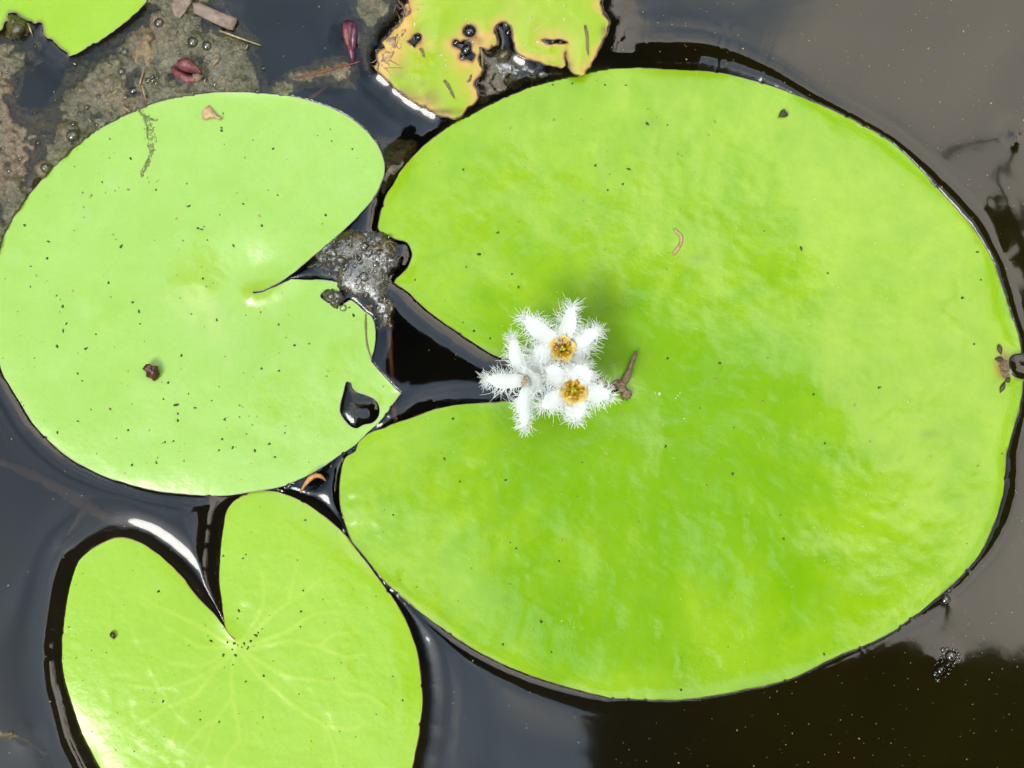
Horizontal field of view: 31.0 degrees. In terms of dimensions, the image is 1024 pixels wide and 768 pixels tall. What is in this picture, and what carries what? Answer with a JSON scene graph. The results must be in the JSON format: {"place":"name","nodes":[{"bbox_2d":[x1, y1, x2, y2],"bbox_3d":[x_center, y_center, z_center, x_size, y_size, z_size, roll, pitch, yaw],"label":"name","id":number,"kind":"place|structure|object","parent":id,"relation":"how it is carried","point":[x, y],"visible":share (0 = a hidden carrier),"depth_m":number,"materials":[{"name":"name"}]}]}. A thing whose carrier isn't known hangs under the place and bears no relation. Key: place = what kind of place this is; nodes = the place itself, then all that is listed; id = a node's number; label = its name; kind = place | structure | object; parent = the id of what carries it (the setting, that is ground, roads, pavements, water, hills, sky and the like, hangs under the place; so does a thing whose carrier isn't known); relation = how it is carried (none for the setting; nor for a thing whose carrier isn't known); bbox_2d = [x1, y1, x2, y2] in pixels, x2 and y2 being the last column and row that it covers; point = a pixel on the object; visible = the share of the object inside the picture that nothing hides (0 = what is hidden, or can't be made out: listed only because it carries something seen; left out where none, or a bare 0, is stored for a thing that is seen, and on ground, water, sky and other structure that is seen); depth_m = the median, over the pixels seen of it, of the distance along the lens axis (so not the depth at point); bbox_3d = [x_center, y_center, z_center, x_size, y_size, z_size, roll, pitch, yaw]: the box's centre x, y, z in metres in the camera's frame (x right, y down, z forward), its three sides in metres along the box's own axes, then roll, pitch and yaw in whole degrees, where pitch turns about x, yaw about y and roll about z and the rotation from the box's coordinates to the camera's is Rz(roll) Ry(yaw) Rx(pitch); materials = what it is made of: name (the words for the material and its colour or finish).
{"place":"outdoors","nodes":[
{"label":"outdoors","id":0,"kind":"place"},
{"bbox_2d":[0,0,588,767],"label":"water","id":1,"kind":"structure","parent":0,"point":[480,710],"depth_m":0.53,"materials":[{"name":"water"}]},
{"bbox_2d":[0,0,146,55],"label":"lily pad","id":2,"kind":"object","parent":1,"relation":"on","point":[72,27],"visible":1,"depth_m":0.45,"materials":[{"name":"green plant"}]},
{"bbox_2d":[0,0,269,248],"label":"algae mat","id":3,"kind":"object","parent":1,"relation":"on","point":[239,66],"visible":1,"depth_m":0.45,"materials":[{"name":"brown plant"}]},
{"bbox_2d":[5,14,31,40],"bbox_3d":[-0.121,-0.087,0.449,0.007,0.006,0.006,0,90,0],"label":"slime lump","id":4,"kind":"object","parent":3,"relation":"on","point":[17,28],"visible":1,"depth_m":0.45,"materials":[{"name":"green plant"}]},
{"bbox_2d":[1,23,265,200],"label":"froth","id":5,"kind":"object","parent":3,"relation":"on","point":[100,99],"visible":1,"depth_m":0.45,"materials":[{"name":"grey liquid"}]},
{"bbox_2d":[132,32,155,65],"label":"rotten leaf","id":6,"kind":"object","parent":3,"relation":"on","point":[144,48],"visible":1,"depth_m":0.45,"materials":[{"name":"beige plant"}]},
{"bbox_2d":[171,0,191,18],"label":"reed scrap","id":7,"kind":"object","parent":3,"relation":"on","point":[178,12],"visible":1,"depth_m":0.45,"materials":[{"name":"beige plant"}]},
{"bbox_2d":[170,57,202,83],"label":"pink petals","id":8,"kind":"object","parent":3,"relation":"on","point":[188,65],"visible":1,"depth_m":0.45,"materials":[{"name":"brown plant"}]},
{"bbox_2d":[193,2,236,29],"bbox_3d":[-0.072,-0.089,0.448,0.011,0.002,0.007,0,90,0],"label":"wood chip","id":9,"kind":"object","parent":3,"relation":"on","point":[223,20],"visible":1,"depth_m":0.45,"materials":[{"name":"beige wood"}]},
{"bbox_2d":[220,30,259,45],"bbox_3d":[-0.066,-0.084,0.449,0.010,0.001,0.004,0,90,0],"label":"straw","id":10,"kind":"object","parent":3,"relation":"on","point":[227,33],"visible":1,"depth_m":0.45,"materials":[{"name":"beige plant"}]},
{"bbox_2d":[0,92,400,495],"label":"lily pad","id":11,"kind":"object","parent":1,"relation":"on","point":[312,179],"visible":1,"depth_m":0.45,"materials":[{"name":"green plant"}]},
{"bbox_2d":[137,109,157,177],"bbox_3d":[-0.089,-0.059,0.450,0.005,0.001,0.017,0,90,0],"label":"scum trail","id":12,"kind":"object","parent":11,"relation":"on","point":[145,117],"visible":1,"depth_m":0.45,"materials":[{"name":"green plant"}]},
{"bbox_2d":[143,364,159,380],"bbox_3d":[-0.088,-0.003,0.448,0.004,0.003,0.004,0,90,0],"label":"dead bract","id":13,"kind":"object","parent":11,"relation":"on","point":[152,372],"visible":1,"depth_m":0.45,"materials":[{"name":"brown plant"}]},
{"bbox_2d":[5,113,363,465],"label":"dirt specks","id":14,"kind":"object","parent":11,"relation":"on","point":[120,246],"visible":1,"depth_m":0.45,"materials":[{"name":"black soil"}]},
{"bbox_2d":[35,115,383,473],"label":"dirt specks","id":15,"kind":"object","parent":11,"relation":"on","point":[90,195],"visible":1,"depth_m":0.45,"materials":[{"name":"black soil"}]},
{"bbox_2d":[202,105,221,119],"bbox_3d":[-0.073,-0.066,0.450,0.005,0.001,0.004,0,90,0],"label":"dry petal","id":16,"kind":"object","parent":11,"relation":"on","point":[208,112],"visible":1,"depth_m":0.45,"materials":[{"name":"beige plant"}]},
{"bbox_2d":[322,289,344,308],"bbox_3d":[-0.044,-0.021,0.450,0.006,0.004,0.005,0,90,0],"label":"slime lump","id":17,"kind":"object","parent":11,"relation":"on","point":[334,298],"visible":1,"depth_m":0.45,"materials":[{"name":"grey"}]},
{"bbox_2d":[346,397,370,423],"bbox_3d":[-0.038,0.006,0.454,0.006,0.003,0.007,0,90,0],"label":"water-filled hole","id":18,"kind":"object","parent":11,"relation":"in","point":[355,407],"visible":1,"depth_m":0.45,"materials":[{"name":"black liquid"}]},
{"bbox_2d":[365,314,371,360],"bbox_3d":[-0.035,-0.011,0.450,0.002,0.001,0.011,0,90,0],"label":"root thread","id":19,"kind":"object","parent":11,"relation":"on","point":[366,337],"visible":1,"depth_m":0.45,"materials":[{"name":"brown plant"}]},
{"bbox_2d":[61,490,422,767],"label":"lily pad","id":20,"kind":"object","parent":1,"relation":"on","point":[119,582],"visible":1,"depth_m":0.45,"materials":[{"name":"green plant"}]},
{"bbox_2d":[110,632,115,638],"bbox_3d":[-0.098,0.062,0.451,0.002,0.001,0.002,0,90,0],"label":"seed scrap","id":21,"kind":"object","parent":20,"relation":"on","point":[112,635],"visible":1,"depth_m":0.45,"materials":[{"name":"brown plant"}]},
{"bbox_2d":[65,519,411,751],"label":"dirt specks","id":22,"kind":"object","parent":20,"relation":"on","point":[223,654],"visible":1,"depth_m":0.45,"materials":[{"name":"black soil"}]},
{"bbox_2d":[300,473,325,492],"bbox_3d":[-0.049,0.024,0.448,0.006,0.004,0.005,0,90,0],"label":"curled husk","id":23,"kind":"object","parent":1,"relation":"on","point":[310,478],"visible":1,"depth_m":0.45,"materials":[{"name":"orange plant"}]},
{"bbox_2d":[267,56,359,95],"bbox_3d":[-0.049,-0.075,0.451,0.024,0.003,0.010,-10,90,0],"label":"algae mat","id":24,"kind":"object","parent":1,"relation":"on","point":[287,84],"visible":1,"depth_m":0.45,"materials":[{"name":"plant"}]},
{"bbox_2d":[307,85,327,99],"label":"sunken stem","id":25,"kind":"object","parent":24,"relation":"on","point":[315,94],"visible":1,"depth_m":0.45,"materials":[{"name":"grey plant"}]},
{"bbox_2d":[295,61,359,78],"bbox_3d":[-0.045,-0.076,0.449,0.016,0.001,0.004,0,90,0],"label":"sunken stem","id":26,"kind":"object","parent":24,"relation":"on","point":[321,72],"visible":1,"depth_m":0.45,"materials":[{"name":"brown plant"}]},
{"bbox_2d":[342,20,357,61],"bbox_3d":[-0.040,-0.084,0.449,0.004,0.004,0.010,0,90,0],"label":"purple bud","id":27,"kind":"object","parent":1,"relation":"on","point":[349,33],"visible":1,"depth_m":0.45,"materials":[{"name":"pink plant"}]},
{"bbox_2d":[307,229,401,330],"bbox_3d":[-0.039,-0.025,0.450,0.023,0.004,0.025,0,90,0],"label":"slime clump","id":28,"kind":"object","parent":1,"relation":"on","point":[353,266],"visible":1,"depth_m":0.45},
{"bbox_2d":[321,232,400,326],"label":"plant bits","id":29,"kind":"object","parent":28,"relation":"on","point":[360,284],"visible":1,"depth_m":0.45,"materials":[{"name":"grey plant"}]},
{"bbox_2d":[331,229,398,263],"bbox_3d":[-0.036,-0.033,0.450,0.017,0.004,0.011,0,90,0],"label":"slime clump","id":30,"kind":"object","parent":1,"relation":"on","point":[347,244],"visible":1,"depth_m":0.45,"materials":[{"name":"grey"}]},
{"bbox_2d":[349,0,401,73],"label":"algae mat","id":31,"kind":"object","parent":1,"relation":"on","point":[373,18],"visible":1,"depth_m":0.45,"materials":[{"name":"grey plant"}]},
{"bbox_2d":[370,134,417,193],"bbox_3d":[-0.029,-0.054,0.452,0.012,0.003,0.015,0,90,0],"label":"algae mat","id":32,"kind":"object","parent":1,"relation":"on","point":[397,153],"visible":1,"depth_m":0.45,"materials":[{"name":"brown plant"}]},
{"bbox_2d":[475,46,564,103],"bbox_3d":[0.002,-0.076,0.451,0.023,0.004,0.015,0,90,0],"label":"algae mat","id":33,"kind":"object","parent":1,"relation":"on","point":[496,78],"visible":1,"depth_m":0.45,"materials":[{"name":"grey plant"}]},
{"bbox_2d":[339,68,1023,700],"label":"lily pad","id":34,"kind":"object","parent":1,"relation":"on","point":[699,560],"visible":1,"depth_m":0.45,"materials":[{"name":"green plant"}]},
{"bbox_2d":[475,329,553,437],"bbox_3d":[0.008,0.003,0.448,0.035,0.038,0.023,27,90,0],"label":"fringed flower","id":35,"kind":"object","parent":34,"relation":"on","point":[526,378],"visible":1,"depth_m":0.44,"materials":[{"name":"white plant"}]},
{"bbox_2d":[511,294,607,384],"bbox_3d":[0.013,-0.008,0.447,0.022,0.040,0.027,-20,90,0],"label":"fringed flower","id":36,"kind":"object","parent":34,"relation":"on","point":[567,344],"visible":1,"depth_m":0.43,"materials":[{"name":"white plant"}]},
{"bbox_2d":[531,353,622,428],"bbox_3d":[0.016,0.002,0.448,0.024,0.039,0.018,0,90,0],"label":"fringed flower","id":37,"kind":"object","parent":34,"relation":"on","point":[576,389],"visible":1,"depth_m":0.43,"materials":[{"name":"white plant"}]},
{"bbox_2d":[610,351,636,400],"bbox_3d":[0.027,-0.002,0.450,0.006,0.004,0.012,0,90,0],"label":"withered flower","id":38,"kind":"object","parent":34,"relation":"on","point":[624,391],"visible":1,"depth_m":0.45,"materials":[{"name":"brown plant"}]},
{"bbox_2d":[672,228,682,254],"bbox_3d":[0.040,-0.035,0.450,0.003,0.001,0.007,0,90,0],"label":"tan strip","id":39,"kind":"object","parent":34,"relation":"on","point":[678,247],"visible":1,"depth_m":0.45,"materials":[{"name":"beige plant"}]},
{"bbox_2d":[378,73,1002,690],"bbox_3d":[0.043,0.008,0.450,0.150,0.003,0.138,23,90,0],"label":"dirt specks","id":40,"kind":"object","parent":34,"relation":"on","point":[666,358],"visible":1,"depth_m":0.45,"materials":[{"name":"black soil"}]},
{"bbox_2d":[778,109,787,116],"bbox_3d":[0.066,-0.066,0.450,0.002,0.001,0.002,0,90,0],"label":"dark chip","id":41,"kind":"object","parent":34,"relation":"on","point":[783,113],"visible":1,"depth_m":0.45,"materials":[{"name":"grey"}]},
{"bbox_2d":[995,356,1002,361],"bbox_3d":[0.119,-0.006,0.450,0.002,0.001,0.001,0,90,0],"label":"dropping","id":42,"kind":"object","parent":34,"relation":"on","point":[1000,359],"visible":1,"depth_m":0.45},
{"bbox_2d":[997,344,1001,354],"bbox_3d":[0.119,-0.009,0.450,0.001,0.001,0.003,0,90,0],"label":"dropping","id":43,"kind":"object","parent":34,"relation":"on","point":[999,348],"visible":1,"depth_m":0.45,"materials":[{"name":"grey"}]},
{"bbox_2d":[997,359,1009,377],"bbox_3d":[0.120,-0.004,0.450,0.003,0.001,0.006,0,90,0],"label":"scab","id":44,"kind":"object","parent":34,"relation":"on","point":[1005,368],"visible":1,"depth_m":0.45,"materials":[{"name":"brown plant"}]},
{"bbox_2d":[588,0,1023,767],"bbox_3d":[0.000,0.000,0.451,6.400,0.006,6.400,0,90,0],"label":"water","id":45,"kind":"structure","parent":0,"point":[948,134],"depth_m":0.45,"materials":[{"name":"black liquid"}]},
{"bbox_2d":[0,728,49,755],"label":"algae scrap","id":46,"kind":"object","parent":45,"relation":"on","point":[8,734],"visible":1,"depth_m":0.45,"materials":[{"name":"grey plant"}]},
{"bbox_2d":[0,456,135,530],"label":"sunken stem","id":47,"kind":"object","parent":45,"relation":"in","point":[86,502],"visible":1,"depth_m":0.46,"materials":[{"name":"grey plant"}]},
{"bbox_2d":[66,509,87,534],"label":"sunken stem","id":48,"kind":"object","parent":45,"relation":"in","point":[81,514],"visible":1,"depth_m":0.46,"materials":[{"name":"grey plant"}]},
{"bbox_2d":[387,330,397,422],"bbox_3d":[-0.029,-0.002,0.454,0.003,0.002,0.029,0,90,0],"label":"sunken stem","id":49,"kind":"object","parent":45,"relation":"in","point":[390,346],"visible":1,"depth_m":0.45,"materials":[{"name":"brown plant"}]},
{"bbox_2d":[370,0,608,119],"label":"lily pad","id":50,"kind":"object","parent":45,"relation":"on","point":[402,62],"visible":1,"depth_m":0.45,"materials":[{"name":"green plant"}]},
{"bbox_2d":[443,80,454,97],"bbox_3d":[-0.015,-0.072,0.449,0.003,0.001,0.005,0,90,0],"label":"sliver","id":51,"kind":"object","parent":50,"relation":"on","point":[448,86],"visible":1,"depth_m":0.45,"materials":[{"name":"brown plant"}]},
{"bbox_2d":[479,47,483,66],"bbox_3d":[-0.007,-0.079,0.448,0.001,0.001,0.005,0,90,0],"label":"sliver","id":52,"kind":"object","parent":50,"relation":"on","point":[481,52],"visible":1,"depth_m":0.45,"materials":[{"name":"brown plant"}]},
{"bbox_2d":[411,4,599,91],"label":"dirt specks","id":53,"kind":"object","parent":50,"relation":"on","point":[472,41],"visible":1,"depth_m":0.45,"materials":[{"name":"black soil"}]},
{"bbox_2d":[584,25,588,54],"bbox_3d":[0.018,-0.084,0.448,0.001,0.001,0.007,0,90,0],"label":"sliver","id":54,"kind":"object","parent":50,"relation":"on","point":[587,41],"visible":1,"depth_m":0.45,"materials":[{"name":"brown plant"}]},
{"bbox_2d":[7,0,1023,765],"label":"pollen specks","id":55,"kind":"object","parent":45,"relation":"on","point":[941,186],"visible":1,"depth_m":0.45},
{"bbox_2d":[1000,382,1004,392],"bbox_3d":[0.120,0.001,0.450,0.001,0.001,0.003,0,90,0],"label":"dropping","id":56,"kind":"object","parent":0,"point":[1002,387],"visible":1,"depth_m":0.45,"materials":[{"name":"grey"}]}
]}

